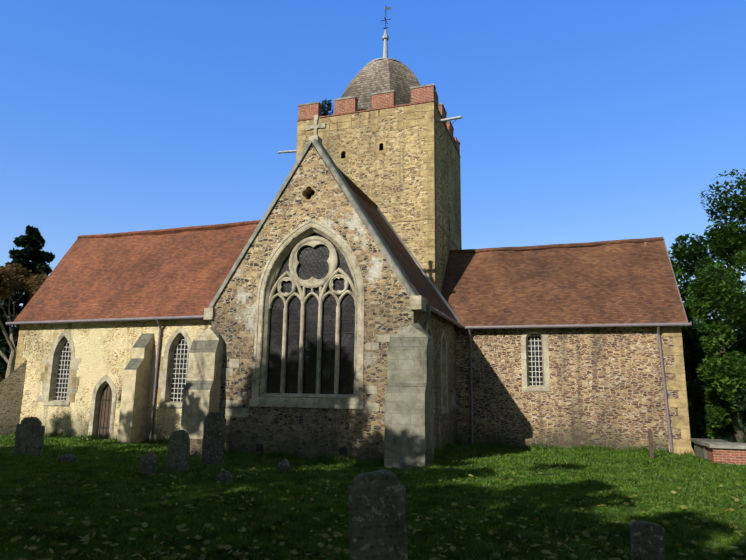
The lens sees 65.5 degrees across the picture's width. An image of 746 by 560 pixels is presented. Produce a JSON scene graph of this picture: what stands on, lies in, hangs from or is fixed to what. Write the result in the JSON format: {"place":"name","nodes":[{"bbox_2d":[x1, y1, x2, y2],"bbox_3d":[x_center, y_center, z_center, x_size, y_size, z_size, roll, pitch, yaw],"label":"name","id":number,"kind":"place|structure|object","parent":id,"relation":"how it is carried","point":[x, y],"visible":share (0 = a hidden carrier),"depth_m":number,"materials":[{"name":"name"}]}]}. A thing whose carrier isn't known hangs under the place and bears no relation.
{"place":"outdoors","nodes":[
{"label":"outdoors","id":0,"kind":"place"},
{"bbox_2d":[18,319,211,442],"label":"wall","id":1,"kind":"structure","parent":0,"point":[102,349],"depth_m":23.75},
{"bbox_2d":[211,145,418,463],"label":"gable wall","id":2,"kind":"structure","parent":0,"point":[313,432],"depth_m":18.27,"materials":[{"name":"beige stone"}]},
{"bbox_2d":[180,115,433,468],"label":"transept dressings","id":3,"kind":"structure","parent":2,"relation":"attached to","point":[311,345],"depth_m":18.45,"materials":[{"name":"grey stone"}]},
{"bbox_2d":[278,84,461,287],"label":"tower","id":4,"kind":"structure","parent":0,"point":[386,99],"depth_m":26.28,"materials":[{"name":"beige stone"}]},
{"bbox_2d":[0,0,745,326],"label":"sky","id":5,"kind":"structure","parent":0,"point":[582,121],"materials":[{"name":"blue"}]},
{"bbox_2d":[0,420,745,559],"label":"ground","id":6,"kind":"structure","parent":0,"point":[732,439],"depth_m":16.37,"materials":[{"name":"green plant"}]},
{"bbox_2d":[0,263,47,377],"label":"beech tree","id":7,"kind":"object","parent":6,"relation":"on","point":[13,279],"visible":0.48,"depth_m":32.41,"materials":[{"name":"brown plant"}]},
{"bbox_2d":[0,224,54,374],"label":"fir tree","id":8,"kind":"object","parent":6,"relation":"on","point":[31,242],"visible":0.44,"depth_m":37.47,"materials":[{"name":"green plant"}]},
{"bbox_2d":[14,417,44,455],"bbox_3d":[-10.719,5.029,18.072,0.953,1.501,0.133,1,-7,12],"label":"headstone","id":9,"kind":"object","parent":6,"relation":"on","point":[29,435],"visible":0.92,"depth_m":18.03,"materials":[{"name":"grey stone"}]},
{"bbox_2d":[58,454,76,462],"bbox_3d":[-8.172,4.826,15.478,0.494,0.367,0.199,1,-11,1],"label":"footstone","id":10,"kind":"object","parent":6,"relation":"on","point":[68,458],"visible":0.58,"depth_m":15.42,"materials":[{"name":"grey stone"}]},
{"bbox_2d":[0,220,260,443],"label":"nave body","id":11,"kind":"structure","parent":6,"relation":"on","point":[181,273],"depth_m":24.52,"materials":[{"name":"red tile"}]},
{"bbox_2d":[140,451,157,473],"bbox_3d":[-5.414,4.473,14.017,0.630,0.678,0.226,-7,-13,35],"label":"footstone","id":12,"kind":"object","parent":6,"relation":"on","point":[149,463],"visible":0.67,"depth_m":13.90,"materials":[{"name":"grey stone"}]},
{"bbox_2d":[167,430,189,472],"bbox_3d":[-4.903,4.466,14.610,0.568,1.329,0.121,-4,-15,12],"label":"headstone","id":13,"kind":"object","parent":6,"relation":"on","point":[178,457],"visible":0.77,"depth_m":14.60,"materials":[{"name":"grey stone"}]},
{"bbox_2d":[201,412,225,464],"bbox_3d":[-4.324,4.455,15.719,0.600,1.723,0.130,0,-8,13],"label":"headstone","id":14,"kind":"object","parent":6,"relation":"on","point":[214,430],"visible":0.92,"depth_m":15.69,"materials":[{"name":"grey stone"}]},
{"bbox_2d":[217,470,231,482],"bbox_3d":[-3.192,4.402,12.465,0.300,0.572,0.106,-1,-11,7],"label":"footstone","id":15,"kind":"object","parent":6,"relation":"on","point":[225,476],"visible":0.38,"depth_m":12.46,"materials":[{"name":"grey stone"}]},
{"bbox_2d":[278,459,290,473],"bbox_3d":[-2.278,4.814,14.866,0.382,0.457,0.166,-5,-12,29],"label":"footstone","id":16,"kind":"object","parent":6,"relation":"on","point":[284,464],"visible":0.69,"depth_m":14.80,"materials":[{"name":"grey stone"}]},
{"bbox_2d":[0,467,745,559],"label":"fallen leaves","id":17,"kind":"object","parent":6,"relation":"on","point":[294,551],"visible":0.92,"depth_m":7.66,"materials":[{"name":"plant"}]},
{"bbox_2d":[348,470,407,559],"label":"headstone","id":18,"kind":"object","parent":6,"relation":"on","point":[377,512],"visible":1,"depth_m":4.49,"materials":[{"name":"grey stone"}]},
{"bbox_2d":[338,168,463,413],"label":"transept sides","id":19,"kind":"object","parent":6,"relation":"on","point":[423,285],"visible":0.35,"depth_m":21.94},
{"bbox_2d":[441,237,694,455],"bbox_3d":[8.070,2.782,25.523,9.420,9.075,7.414,-3,-11,18],"label":"chancel body","id":20,"kind":"object","parent":6,"relation":"on","point":[532,290],"visible":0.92,"depth_m":23.54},
{"bbox_2d":[630,520,664,559],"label":"headstone","id":21,"kind":"object","parent":6,"relation":"on","point":[647,538],"visible":1,"depth_m":5.10,"materials":[{"name":"grey stone"}]},
{"bbox_2d":[648,429,653,458],"bbox_3d":[8.896,5.340,18.541,0.120,1.100,0.080,-3,-11,18],"label":"grave post","id":22,"kind":"object","parent":6,"relation":"on","point":[650,441],"visible":0.82,"depth_m":18.52,"materials":[{"name":"brown wood"}]},
{"bbox_2d":[668,169,745,337],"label":"oak tree","id":23,"kind":"object","parent":6,"relation":"on","point":[724,242],"visible":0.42,"depth_m":40.98,"materials":[{"name":"green plant"}]},
{"bbox_2d":[681,265,745,439],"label":"yew tree","id":24,"kind":"object","parent":6,"relation":"on","point":[710,285],"visible":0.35,"depth_m":27.65,"materials":[{"name":"green plant"}]},
{"bbox_2d":[681,302,745,420],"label":"tree","id":25,"kind":"object","parent":6,"relation":"on","point":[700,342],"visible":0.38,"depth_m":25.07,"materials":[{"name":"green plant"}]},
{"bbox_2d":[684,247,745,355],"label":"ash tree","id":26,"kind":"object","parent":6,"relation":"on","point":[707,319],"visible":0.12,"depth_m":33.45,"materials":[{"name":"green plant"}]},
{"bbox_2d":[686,352,745,443],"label":"shrub","id":27,"kind":"object","parent":6,"relation":"on","point":[713,420],"visible":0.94,"depth_m":21.91,"materials":[{"name":"green plant"}]},
{"bbox_2d":[733,388,745,442],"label":"shrub","id":28,"kind":"object","parent":6,"relation":"on","point":[741,413],"visible":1,"depth_m":19.91,"materials":[{"name":"green plant"}]},
{"bbox_2d":[419,313,456,449],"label":"side wall","id":29,"kind":"structure","parent":0,"point":[445,428],"depth_m":20.86,"materials":[{"name":"grey stone"}]},
{"bbox_2d":[455,326,686,452],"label":"wall","id":30,"kind":"structure","parent":0,"point":[606,387],"depth_m":21.94,"materials":[{"name":"brown stone"}]},
{"label":"ground","id":31,"kind":"structure","parent":0,"visible":0},
{"bbox_2d":[0,336,16,382],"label":"tree","id":32,"kind":"object","parent":31,"relation":"on","point":[2,376],"visible":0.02,"depth_m":53.92,"materials":[{"name":"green plant"}]},
{"bbox_2d":[298,102,459,292],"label":"tower walls","id":33,"kind":"structure","parent":31,"relation":"on","point":[390,181],"depth_m":26.19,"materials":[{"name":"beige stone"}]},
{"bbox_2d":[321,99,333,115],"bbox_3d":[-2.334,-8.303,28.446,0.753,1.271,0.987,-14,-18,53],"label":"tree","id":34,"kind":"object","parent":33,"relation":"on","point":[325,102],"visible":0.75,"depth_m":28.35,"materials":[{"name":"green plant"}]},
{"bbox_2d":[341,6,420,110],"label":"dome","id":35,"kind":"structure","parent":33,"relation":"on","point":[386,73],"depth_m":28.53,"materials":[{"name":"grey stone"}]},
{"bbox_2d":[690,438,745,464],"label":"chest tomb","id":36,"kind":"object","parent":31,"relation":"on","point":[728,452],"depth_m":17.68,"materials":[{"name":"red brick"}]}
]}

